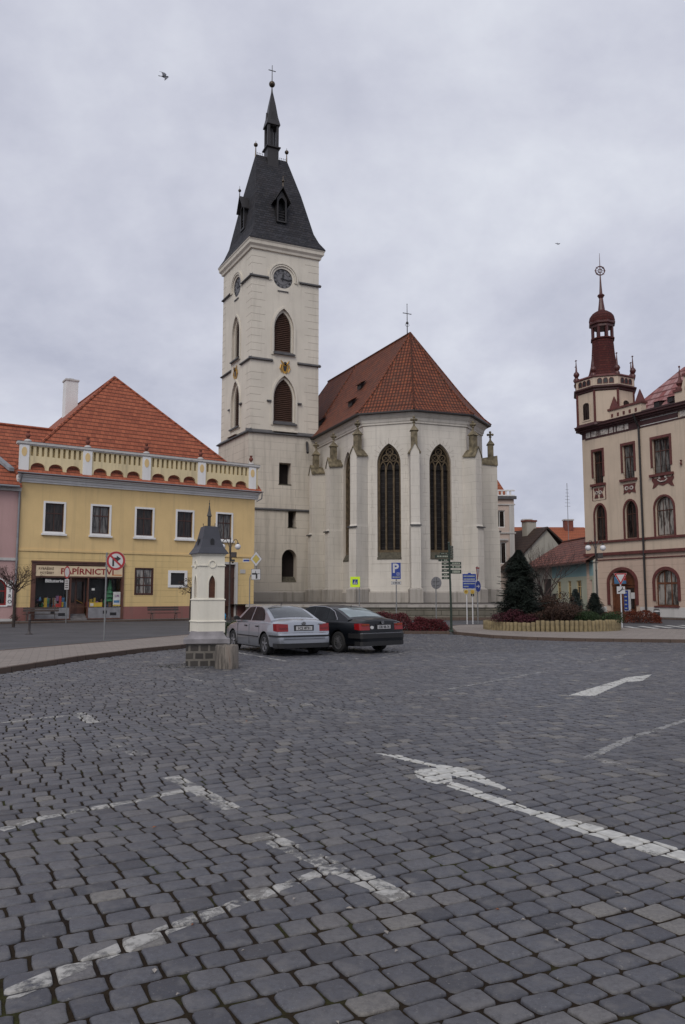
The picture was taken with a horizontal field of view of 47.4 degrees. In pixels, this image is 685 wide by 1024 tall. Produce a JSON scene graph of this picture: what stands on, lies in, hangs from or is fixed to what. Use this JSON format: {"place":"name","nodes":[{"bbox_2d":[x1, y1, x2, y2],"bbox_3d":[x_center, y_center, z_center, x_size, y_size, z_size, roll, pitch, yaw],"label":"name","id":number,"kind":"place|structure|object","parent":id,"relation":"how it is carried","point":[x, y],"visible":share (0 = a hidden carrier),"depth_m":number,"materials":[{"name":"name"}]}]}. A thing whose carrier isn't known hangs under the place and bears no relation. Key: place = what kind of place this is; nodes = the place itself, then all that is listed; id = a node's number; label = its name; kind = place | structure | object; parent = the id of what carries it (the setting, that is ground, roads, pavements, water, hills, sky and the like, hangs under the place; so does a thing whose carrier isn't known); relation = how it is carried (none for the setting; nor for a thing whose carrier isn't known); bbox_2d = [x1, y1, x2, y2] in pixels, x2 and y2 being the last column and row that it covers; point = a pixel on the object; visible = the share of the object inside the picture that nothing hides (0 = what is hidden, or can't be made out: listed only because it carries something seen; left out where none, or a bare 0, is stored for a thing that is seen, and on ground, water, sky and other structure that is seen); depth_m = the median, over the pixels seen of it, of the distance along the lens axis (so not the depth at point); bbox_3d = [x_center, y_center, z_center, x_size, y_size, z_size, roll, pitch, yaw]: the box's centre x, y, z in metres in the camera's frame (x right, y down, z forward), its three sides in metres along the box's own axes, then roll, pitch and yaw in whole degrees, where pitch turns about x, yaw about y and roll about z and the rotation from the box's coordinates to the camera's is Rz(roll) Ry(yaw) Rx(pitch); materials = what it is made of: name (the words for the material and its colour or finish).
{"place":"outdoors","nodes":[
{"label":"outdoors","id":0,"kind":"place"},
{"bbox_2d":[0,634,188,673],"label":"pavement","id":1,"kind":"structure","parent":0,"point":[15,660],"depth_m":22.85,"materials":[{"name":"stone"}]},
{"bbox_2d":[103,551,124,639],"bbox_3d":[-8.315,3.041,28.460,0.750,3.220,0.087,0,-6,3],"label":"no right turn sign","id":2,"kind":"object","parent":1,"relation":"on","point":[115,560],"visible":1,"depth_m":28.55,"materials":[{"name":"metal"}]},
{"bbox_2d":[224,617,236,636],"bbox_3d":[-4.307,4.348,29.361,1.114,0.898,0.905,0,-6,0],"label":"dark bush","id":3,"kind":"object","parent":1,"relation":"on","point":[226,626],"visible":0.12,"depth_m":29.21,"materials":[{"name":"green plant"}]},
{"bbox_2d":[0,617,235,623],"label":"pavement","id":4,"kind":"structure","parent":0,"point":[85,621],"depth_m":51.99,"materials":[{"name":"stone"}]},
{"bbox_2d":[22,607,58,620],"bbox_3d":[-19.713,6.663,51.017,2.200,0.914,0.649,2,-7,-20],"label":"park bench","id":5,"kind":"object","parent":4,"relation":"on","point":[27,608],"visible":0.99,"depth_m":51.16,"materials":[{"name":"wood"}]},
{"bbox_2d":[147,606,178,619],"bbox_3d":[-12.469,7.038,54.494,2.200,0.914,0.649,3,-7,-28],"label":"park bench","id":6,"kind":"object","parent":4,"relation":"on","point":[150,608],"visible":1,"depth_m":54.63,"materials":[{"name":"wood"}]},
{"bbox_2d":[158,71,167,79],"bbox_3d":[-14.691,-35.825,64.171,0.890,1.560,0.229,-8,-37,-29],"label":"bird","id":7,"kind":"object","parent":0,"point":[164,75],"visible":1,"depth_m":64.20},
{"bbox_2d":[0,634,684,1023],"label":"cobblestone pavement","id":8,"kind":"structure","parent":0,"point":[164,976],"depth_m":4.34,"materials":[{"name":"grey stone"}]},
{"bbox_2d":[147,664,213,668],"bbox_3d":[-3.707,3.759,19.041,2.284,0.059,1.444,0,-6,0],"label":"moss and weeds","id":9,"kind":"object","parent":8,"relation":"on","point":[179,667],"visible":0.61,"depth_m":18.82,"materials":[{"name":"green plant"}]},
{"bbox_2d":[183,500,229,666],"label":"miniature tower","id":10,"kind":"structure","parent":8,"relation":"on","point":[208,553],"depth_m":19.43,"materials":[{"name":"beige paint"}]},
{"bbox_2d":[1,652,413,998],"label":"road marking","id":11,"kind":"object","parent":8,"relation":"on","point":[138,940],"visible":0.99,"depth_m":4.57,"materials":[{"name":"paint"}]},
{"bbox_2d":[215,644,238,669],"bbox_3d":[-2.740,3.426,18.489,0.560,0.555,0.560,0,-6,0],"label":"concrete planter","id":12,"kind":"object","parent":8,"relation":"on","point":[227,656],"visible":0.99,"depth_m":18.26,"materials":[{"name":"concrete"}]},
{"bbox_2d":[227,603,329,654],"bbox_3d":[-2.128,3.562,24.218,2.076,1.514,4.394,3,-7,-29],"label":"silver saloon","id":13,"kind":"object","parent":8,"relation":"on","point":[267,629],"visible":0.96,"depth_m":22.77,"materials":[{"name":"paint"}]},
{"bbox_2d":[241,607,255,619],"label":"side window","id":14,"kind":"structure","parent":13,"relation":"in","point":[248,615],"depth_m":24.16,"materials":[{"name":"black glass"}]},
{"bbox_2d":[252,607,264,620],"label":"side window","id":15,"kind":"structure","parent":13,"relation":"in","point":[259,614],"depth_m":23.46,"materials":[{"name":"black glass"}]},
{"bbox_2d":[268,607,312,617],"bbox_3d":[-1.603,2.994,23.327,1.278,0.324,0.740,3,-7,-29],"label":"rear window","id":16,"kind":"structure","parent":13,"relation":"in","point":[277,612],"depth_m":23.28,"materials":[{"name":"grey glass"}]},
{"bbox_2d":[51,650,625,1023],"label":"fallen leaves","id":17,"kind":"object","parent":8,"relation":"on","point":[155,969],"visible":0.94,"depth_m":4.09,"materials":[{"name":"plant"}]},
{"bbox_2d":[48,645,645,770],"bbox_3d":[1.615,3.679,18.282,9.858,0.024,22.676,-2,-7,19],"label":"road marking","id":18,"kind":"object","parent":8,"relation":"on","point":[603,761],"visible":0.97,"depth_m":8.95,"materials":[{"name":"paint"}]},
{"bbox_2d":[305,604,403,652],"bbox_3d":[-0.252,3.710,25.225,2.140,1.437,4.784,5,-8,-39],"label":"black saloon","id":19,"kind":"object","parent":8,"relation":"on","point":[349,625],"visible":0.67,"depth_m":23.64,"materials":[{"name":"paint"}]},
{"bbox_2d":[305,607,315,614],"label":"side window","id":20,"kind":"structure","parent":19,"relation":"in","point":[311,610],"depth_m":25.13,"materials":[{"name":"black glass"}]},
{"bbox_2d":[314,607,329,619],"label":"side window","id":21,"kind":"structure","parent":19,"relation":"in","point":[321,613],"depth_m":24.61,"materials":[{"name":"black glass"}]},
{"bbox_2d":[328,610,335,619],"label":"side window","id":22,"kind":"structure","parent":19,"relation":"in","point":[332,616],"depth_m":24.18,"materials":[{"name":"black glass"}]},
{"bbox_2d":[339,608,380,617],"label":"rear window","id":23,"kind":"structure","parent":19,"relation":"in","point":[351,612],"depth_m":24.29,"materials":[{"name":"grey glass"}]},
{"bbox_2d":[414,768,451,783],"bbox_3d":[0.867,2.499,7.387,0.350,0.023,0.657,0,-6,0],"label":"road marking","id":24,"kind":"object","parent":8,"relation":"on","point":[430,772],"visible":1,"depth_m":7.40,"materials":[{"name":"paint"}]},
{"bbox_2d":[377,753,684,862],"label":"road marking","id":25,"kind":"object","parent":8,"relation":"on","point":[620,839],"visible":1,"depth_m":5.91,"materials":[{"name":"paint"}]},
{"bbox_2d":[448,671,684,758],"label":"road marking","id":26,"kind":"object","parent":8,"relation":"on","point":[614,745],"visible":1,"depth_m":9.38,"materials":[{"name":"paint"}]},
{"bbox_2d":[569,675,649,695],"bbox_3d":[5.356,3.342,15.160,0.450,0.022,4.553,-4,-8,36],"label":"road marking","id":27,"kind":"object","parent":8,"relation":"on","point":[600,689],"visible":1,"depth_m":14.71,"materials":[{"name":"paint"}]},
{"bbox_2d":[0,619,684,649],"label":"road","id":28,"kind":"structure","parent":0,"point":[43,634],"depth_m":39.42,"materials":[{"name":"grey stone"}]},
{"bbox_2d":[0,563,42,626],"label":"pruned tree","id":29,"kind":"object","parent":28,"relation":"on","point":[15,588],"visible":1,"depth_m":43.22,"materials":[{"name":"brown plant"}]},
{"bbox_2d":[0,422,53,620],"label":"pink house","id":30,"kind":"structure","parent":28,"relation":"on","point":[10,484],"depth_m":51.29,"materials":[{"name":"paint"}]},
{"bbox_2d":[0,580,5,604],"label":"window","id":31,"kind":"structure","parent":30,"relation":"in","point":[3,590],"depth_m":50.69,"materials":[{"name":"glass"}]},
{"bbox_2d":[25,614,31,634],"bbox_3d":[-14.180,5.083,35.359,0.280,0.920,0.280,0,-6,0],"label":"bollard","id":32,"kind":"object","parent":28,"relation":"on","point":[29,625],"visible":1,"depth_m":35.32,"materials":[{"name":"metal"}]},
{"bbox_2d":[64,566,69,622],"bbox_3d":[-17.534,5.247,49.640,0.800,3.620,0.081,-6,-9,44],"label":"no entry for vehicles sign","id":33,"kind":"object","parent":28,"relation":"on","point":[67,573],"visible":1,"depth_m":49.66,"materials":[{"name":"white metal"}]},
{"bbox_2d":[14,376,262,620],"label":"yellow house","id":34,"kind":"structure","parent":28,"relation":"on","point":[112,464],"depth_m":56.13,"materials":[{"name":"paint"}]},
{"bbox_2d":[45,503,63,531],"bbox_3d":[-19.576,0.391,52.918,1.220,1.920,0.070,4,-7,-33],"label":"window","id":35,"kind":"structure","parent":34,"relation":"in","point":[53,512],"depth_m":52.93,"materials":[{"name":"grey glass"}]},
{"bbox_2d":[92,506,108,533],"bbox_3d":[-16.973,0.576,54.639,1.200,1.920,0.070,4,-7,-33],"label":"window","id":36,"kind":"structure","parent":34,"relation":"in","point":[100,515],"depth_m":54.65,"materials":[{"name":"grey glass"}]},
{"bbox_2d":[135,569,151,593],"bbox_3d":[-14.249,4.969,55.875,1.250,1.810,0.070,4,-7,-33],"label":"window","id":37,"kind":"structure","parent":34,"relation":"in","point":[143,576],"depth_m":55.88,"materials":[{"name":"white glass"}]},
{"bbox_2d":[136,509,151,535],"bbox_3d":[-14.358,0.763,56.366,1.200,1.920,0.070,4,-7,-33],"label":"window","id":38,"kind":"structure","parent":34,"relation":"in","point":[144,516],"depth_m":56.38,"materials":[{"name":"grey glass"}]},
{"bbox_2d":[177,511,191,537],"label":"window","id":39,"kind":"structure","parent":34,"relation":"in","point":[184,521],"depth_m":58.09,"materials":[{"name":"grey glass"}]},
{"bbox_2d":[217,514,230,538],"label":"window","id":40,"kind":"structure","parent":34,"relation":"in","point":[223,520],"depth_m":59.86,"materials":[{"name":"grey glass"}]},
{"bbox_2d":[224,564,233,616],"bbox_3d":[-8.811,5.998,59.489,1.240,4.040,0.080,4,-7,-33],"label":"house door","id":41,"kind":"structure","parent":34,"relation":"in","point":[226,580],"depth_m":59.60,"materials":[{"name":"wood"}]},
{"bbox_2d":[178,578,191,630],"bbox_3d":[-7.578,4.524,38.697,1.210,2.711,1.233,-3,-7,24],"label":"pruned tree","id":42,"kind":"object","parent":28,"relation":"on","point":[190,587],"visible":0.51,"depth_m":38.70,"materials":[{"name":"brown plant"}]},
{"bbox_2d":[222,533,240,619],"bbox_3d":[-8.120,4.635,56.221,1.523,6.250,0.428,0,-6,0],"label":"street lamp","id":43,"kind":"object","parent":28,"relation":"on","point":[237,547],"visible":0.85,"depth_m":56.25,"materials":[{"name":"metal"}]},
{"bbox_2d":[249,552,261,606],"bbox_3d":[-4.985,4.396,44.772,0.749,4.267,0.078,-1,-6,6],"label":"priority road sign","id":44,"kind":"object","parent":28,"relation":"on","point":[255,558],"visible":0.97,"depth_m":44.85,"materials":[{"name":"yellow metal"}]},
{"bbox_2d":[350,577,359,606],"bbox_3d":[0.870,5.976,53.692,0.660,3.040,0.080,0,-6,0],"label":"crossing sign","id":45,"kind":"object","parent":28,"relation":"on","point":[354,581],"visible":0.93,"depth_m":53.77,"materials":[{"name":"yellow metal"}]},
{"bbox_2d":[391,562,400,612],"bbox_3d":[2.743,4.280,39.795,0.500,3.430,0.077,-1,-6,8],"label":"parking sign","id":46,"kind":"object","parent":28,"relation":"on","point":[396,570],"visible":0.97,"depth_m":39.88,"materials":[{"name":"blue metal"}]},
{"bbox_2d":[245,604,566,619],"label":"retaining wall","id":47,"kind":"structure","parent":28,"relation":"on","point":[428,611],"depth_m":56.08,"materials":[{"name":"stone"}]},
{"bbox_2d":[242,601,562,604],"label":"terrace","id":48,"kind":"structure","parent":47,"relation":"on","point":[371,603],"depth_m":61.26,"materials":[{"name":"grey stone"}]},
{"bbox_2d":[216,65,503,602],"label":"church","id":49,"kind":"structure","parent":48,"relation":"on","point":[373,467],"depth_m":72.77,"materials":[{"name":"paint"}]},
{"bbox_2d":[431,577,440,618],"bbox_3d":[5.005,4.833,41.704,0.660,2.740,0.078,-5,-8,40],"label":"round sign from behind","id":50,"kind":"object","parent":28,"relation":"on","point":[435,583],"visible":0.98,"depth_m":41.76,"materials":[{"name":"grey metal"}]},
{"bbox_2d":[463,573,475,623],"bbox_3d":[7.770,5.287,47.729,0.820,3.130,0.108,0,-6,0],"label":"blue direction board","id":51,"kind":"object","parent":28,"relation":"on","point":[469,580],"visible":1,"depth_m":47.77,"materials":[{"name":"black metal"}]},
{"bbox_2d":[475,566,480,623],"bbox_3d":[7.695,4.726,44.352,0.127,3.280,0.836,-4,-7,30],"label":"blue arrow sign","id":52,"kind":"object","parent":28,"relation":"on","point":[477,586],"visible":1,"depth_m":44.32,"materials":[{"name":"blue metal"}]},
{"bbox_2d":[497,480,516,598],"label":"apartment house","id":53,"kind":"structure","parent":28,"relation":"on","point":[506,504],"depth_m":90.29,"materials":[{"name":"white paint"}]},
{"bbox_2d":[498,510,504,527],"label":"window","id":54,"kind":"structure","parent":53,"relation":"in","point":[501,515],"depth_m":90.48,"materials":[{"name":"black glass"}]},
{"bbox_2d":[500,542,505,563],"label":"window","id":55,"kind":"structure","parent":53,"relation":"in","point":[502,544],"depth_m":90.08,"materials":[{"name":"glass"}]},
{"bbox_2d":[503,540,584,606],"bbox_3d":[12.475,4.210,48.087,5.174,5.358,4.914,0,-6,0],"label":"bare tree","id":56,"kind":"object","parent":28,"relation":"on","point":[547,567],"visible":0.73,"depth_m":47.45,"materials":[{"name":"brown plant"}]},
{"bbox_2d":[529,537,598,609],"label":"house","id":57,"kind":"structure","parent":28,"relation":"on","point":[576,578],"depth_m":73.57,"materials":[{"name":"green paint"}]},
{"bbox_2d":[558,582,560,597],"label":"window","id":58,"kind":"structure","parent":57,"relation":"in","point":[559,583],"depth_m":74.88,"materials":[{"name":"yellow paint"}]},
{"bbox_2d":[578,580,581,598],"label":"window","id":59,"kind":"structure","parent":57,"relation":"in","point":[579,582],"depth_m":69.80,"materials":[{"name":"yellow paint"}]},
{"bbox_2d":[585,538,605,594],"bbox_3d":[18.750,4.785,57.614,1.523,6.250,0.428,0,-6,0],"label":"street lamp","id":60,"kind":"object","parent":28,"relation":"on","point":[597,555],"visible":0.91,"depth_m":57.69,"materials":[{"name":"metal"}]},
{"bbox_2d":[614,573,626,627],"bbox_3d":[14.551,4.649,40.749,0.680,2.900,0.111,0,-6,4],"label":"give way sign","id":61,"kind":"object","parent":28,"relation":"on","point":[620,577],"visible":0.94,"depth_m":40.80,"materials":[{"name":"white metal"}]},
{"bbox_2d":[624,590,630,611],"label":"information column","id":62,"kind":"structure","parent":28,"relation":"on","point":[627,600],"depth_m":60.71,"materials":[{"name":"blue metal"}]},
{"bbox_2d":[573,253,684,617],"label":"town hall","id":63,"kind":"structure","parent":28,"relation":"on","point":[633,451],"depth_m":64.39,"materials":[{"name":"paint"}]},
{"bbox_2d":[595,451,602,483],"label":"window","id":64,"kind":"structure","parent":63,"relation":"in","point":[598,455],"depth_m":67.50,"materials":[{"name":"black glass"}]},
{"bbox_2d":[597,505,605,540],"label":"window","id":65,"kind":"structure","parent":63,"relation":"in","point":[601,533],"depth_m":66.96,"materials":[{"name":"black glass"}]},
{"bbox_2d":[612,570,636,613],"bbox_3d":[23.082,6.633,64.250,0.630,3.700,2.650,3,-7,-29],"label":"entrance door","id":66,"kind":"structure","parent":63,"relation":"in","point":[629,583],"depth_m":64.41,"materials":[{"name":"brown wood"}]},
{"bbox_2d":[624,444,634,478],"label":"window","id":67,"kind":"structure","parent":63,"relation":"in","point":[628,450],"depth_m":64.68,"materials":[{"name":"grey glass"}]},
{"bbox_2d":[626,501,636,537],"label":"window","id":68,"kind":"structure","parent":63,"relation":"in","point":[631,509],"depth_m":64.13,"materials":[{"name":"black glass"}]},
{"bbox_2d":[654,437,670,473],"bbox_3d":[25.370,-4.450,61.743,0.070,2.800,1.640,3,-7,-29],"label":"window","id":69,"kind":"structure","parent":63,"relation":"in","point":[661,455],"depth_m":61.85,"materials":[{"name":"glass"}]},
{"bbox_2d":[657,496,673,535],"bbox_3d":[25.407,0.307,61.181,0.070,3.080,1.700,3,-7,-29],"label":"window","id":70,"kind":"structure","parent":63,"relation":"in","point":[665,519],"depth_m":61.26,"materials":[{"name":"grey glass"}]},
{"bbox_2d":[657,570,678,605],"bbox_3d":[25.351,5.893,60.662,0.070,2.800,2.080,3,-7,-29],"label":"window","id":71,"kind":"structure","parent":63,"relation":"in","point":[667,591],"depth_m":60.76,"materials":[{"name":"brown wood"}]},
{"bbox_2d":[605,610,661,623],"bbox_3d":[18.321,6.729,50.365,4.391,0.923,1.568,-2,-6,17],"label":"hedge","id":72,"kind":"object","parent":28,"relation":"on","point":[637,615],"visible":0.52,"depth_m":49.90,"materials":[{"name":"red plant"}]},
{"bbox_2d":[625,625,684,628],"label":"zebra crossing","id":73,"kind":"object","parent":28,"relation":"on","point":[657,626],"visible":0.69,"depth_m":44.48,"materials":[{"name":"paint"}]},
{"bbox_2d":[653,609,659,617],"bbox_3d":[21.000,6.922,52.158,0.432,0.870,0.425,0,-6,0],"label":"litter bin","id":74,"kind":"object","parent":28,"relation":"on","point":[656,611],"visible":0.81,"depth_m":52.02,"materials":[{"name":"metal"}]},
{"bbox_2d":[0,0,684,527],"label":"sky","id":75,"kind":"structure","parent":0,"point":[440,155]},
{"bbox_2d":[403,629,449,633],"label":"pavement","id":76,"kind":"structure","parent":0,"point":[425,632],"depth_m":35.57,"materials":[{"name":"stone"}]},
{"bbox_2d":[376,610,413,630],"bbox_3d":[-0.154,5.105,36.672,7.112,1.014,1.536,0,-6,-2],"label":"hedge","id":77,"kind":"object","parent":76,"relation":"on","point":[402,616],"visible":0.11,"depth_m":36.51,"materials":[{"name":"red plant"}]},
{"bbox_2d":[410,616,449,630],"bbox_3d":[4.059,5.207,36.355,1.857,0.743,1.306,-2,-6,14],"label":"hedge","id":78,"kind":"object","parent":76,"relation":"on","point":[429,624],"visible":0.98,"depth_m":36.09,"materials":[{"name":"red plant"}]},
{"bbox_2d":[435,542,460,631],"bbox_3d":[4.747,3.362,35.202,1.203,4.030,0.518,0,-6,-1],"label":"finger post","id":79,"kind":"object","parent":76,"relation":"on","point":[449,563],"visible":1,"depth_m":35.11,"materials":[{"name":"metal"}]},
{"bbox_2d":[501,489,568,573],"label":"gabled house","id":80,"kind":"structure","parent":0,"point":[530,534],"depth_m":90.40,"materials":[{"name":"ceramic"}]},
{"bbox_2d":[514,519,584,540],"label":"orange roofed house","id":81,"kind":"structure","parent":0,"point":[561,533],"depth_m":111.76,"materials":[{"name":"orange tile"}]},
{"bbox_2d":[448,624,684,642],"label":"pavement","id":82,"kind":"structure","parent":0,"point":[652,635],"depth_m":32.55,"materials":[{"name":"stone"}]},
{"bbox_2d":[483,619,620,631],"bbox_3d":[10.102,5.416,37.836,6.493,0.526,5.694,0,-6,0],"label":"log planter","id":83,"kind":"object","parent":82,"relation":"on","point":[580,626],"visible":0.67,"depth_m":35.35,"materials":[{"name":"wood"}]},
{"bbox_2d":[490,609,537,622],"bbox_3d":[8.099,4.925,36.597,2.156,0.786,1.696,-3,-7,23],"label":"shrub","id":84,"kind":"object","parent":83,"relation":"in","point":[513,616],"visible":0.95,"depth_m":36.38,"materials":[{"name":"red plant"}]},
{"bbox_2d":[490,550,549,625],"bbox_3d":[8.600,3.672,38.034,2.955,3.808,3.031,-1,-6,10],"label":"spruce tree","id":85,"kind":"object","parent":83,"relation":"in","point":[518,584],"visible":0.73,"depth_m":37.68,"materials":[{"name":"green plant"}]},
{"bbox_2d":[527,591,576,616],"bbox_3d":[10.222,4.671,38.508,2.538,1.569,2.287,-4,-8,35],"label":"shrub","id":86,"kind":"object","parent":83,"relation":"in","point":[551,601],"visible":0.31,"depth_m":38.14,"materials":[{"name":"brown plant"}]},
{"bbox_2d":[525,602,585,621],"bbox_3d":[9.905,4.776,36.779,2.792,1.085,2.233,-4,-8,35],"label":"shrub","id":87,"kind":"object","parent":83,"relation":"in","point":[552,613],"visible":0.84,"depth_m":36.36,"materials":[{"name":"plant"}]},
{"bbox_2d":[569,589,585,619],"bbox_3d":[11.783,4.730,39.339,1.216,1.758,1.293,-4,-7,30],"label":"young spruce","id":88,"kind":"object","parent":83,"relation":"in","point":[575,594],"visible":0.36,"depth_m":39.25,"materials":[{"name":"green plant"}]},
{"bbox_2d":[583,592,606,615],"bbox_3d":[12.617,4.802,38.982,1.579,1.590,1.462,-6,-8,42],"label":"young spruce","id":89,"kind":"object","parent":83,"relation":"in","point":[594,604],"visible":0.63,"depth_m":38.86,"materials":[{"name":"green plant"}]},
{"bbox_2d":[571,609,625,622],"bbox_3d":[12.116,4.969,36.955,2.855,0.718,2.453,0,-6,0],"label":"creeping juniper","id":90,"kind":"object","parent":83,"relation":"in","point":[587,615],"visible":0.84,"depth_m":36.47,"materials":[{"name":"green plant"}]},
{"bbox_2d":[633,616,684,619],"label":"pavement","id":91,"kind":"structure","parent":0,"point":[671,618],"depth_m":57.76,"materials":[{"name":"stone"}]}
]}

